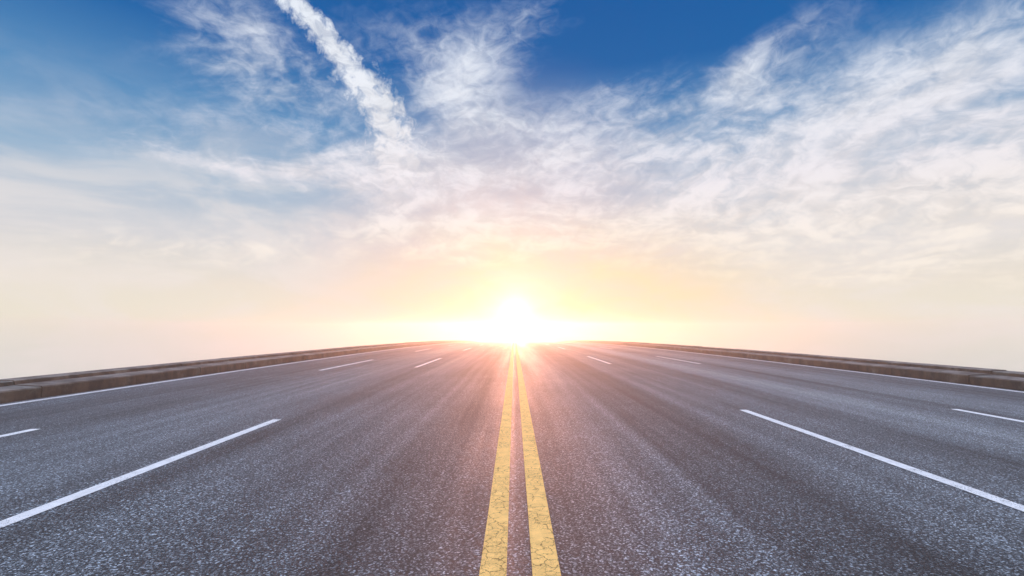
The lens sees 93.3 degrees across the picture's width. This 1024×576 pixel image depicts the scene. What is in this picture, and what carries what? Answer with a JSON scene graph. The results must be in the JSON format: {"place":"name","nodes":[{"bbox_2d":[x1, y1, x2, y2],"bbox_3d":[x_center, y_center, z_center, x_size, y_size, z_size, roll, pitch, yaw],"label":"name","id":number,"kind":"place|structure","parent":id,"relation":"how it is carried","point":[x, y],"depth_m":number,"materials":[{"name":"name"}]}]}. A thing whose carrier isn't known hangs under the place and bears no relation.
{"place":"outdoors","nodes":[
{"label":"outdoors","id":0,"kind":"place"},
{"bbox_2d":[0,342,1023,575],"bbox_3d":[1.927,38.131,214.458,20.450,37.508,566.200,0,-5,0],"label":"road","id":1,"kind":"structure","parent":0,"point":[520,459],"depth_m":4.59,"materials":[{"name":"grey asphalt"}]},
{"bbox_2d":[0,340,474,403],"bbox_3d":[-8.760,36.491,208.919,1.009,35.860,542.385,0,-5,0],"label":"concrete curb","id":2,"kind":"structure","parent":1,"relation":"on","point":[23,388],"depth_m":12.59,"materials":[{"name":"grey concrete"}]},
{"bbox_2d":[561,340,1023,390],"bbox_3d":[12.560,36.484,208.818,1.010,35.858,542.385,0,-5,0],"label":"concrete curb","id":3,"kind":"structure","parent":1,"relation":"on","point":[1002,379],"depth_m":14.97,"materials":[{"name":"grey concrete"}]},
{"bbox_2d":[0,0,1023,378],"label":"sky","id":4,"kind":"structure","parent":0,"point":[181,180],"materials":[{"name":"blue"}]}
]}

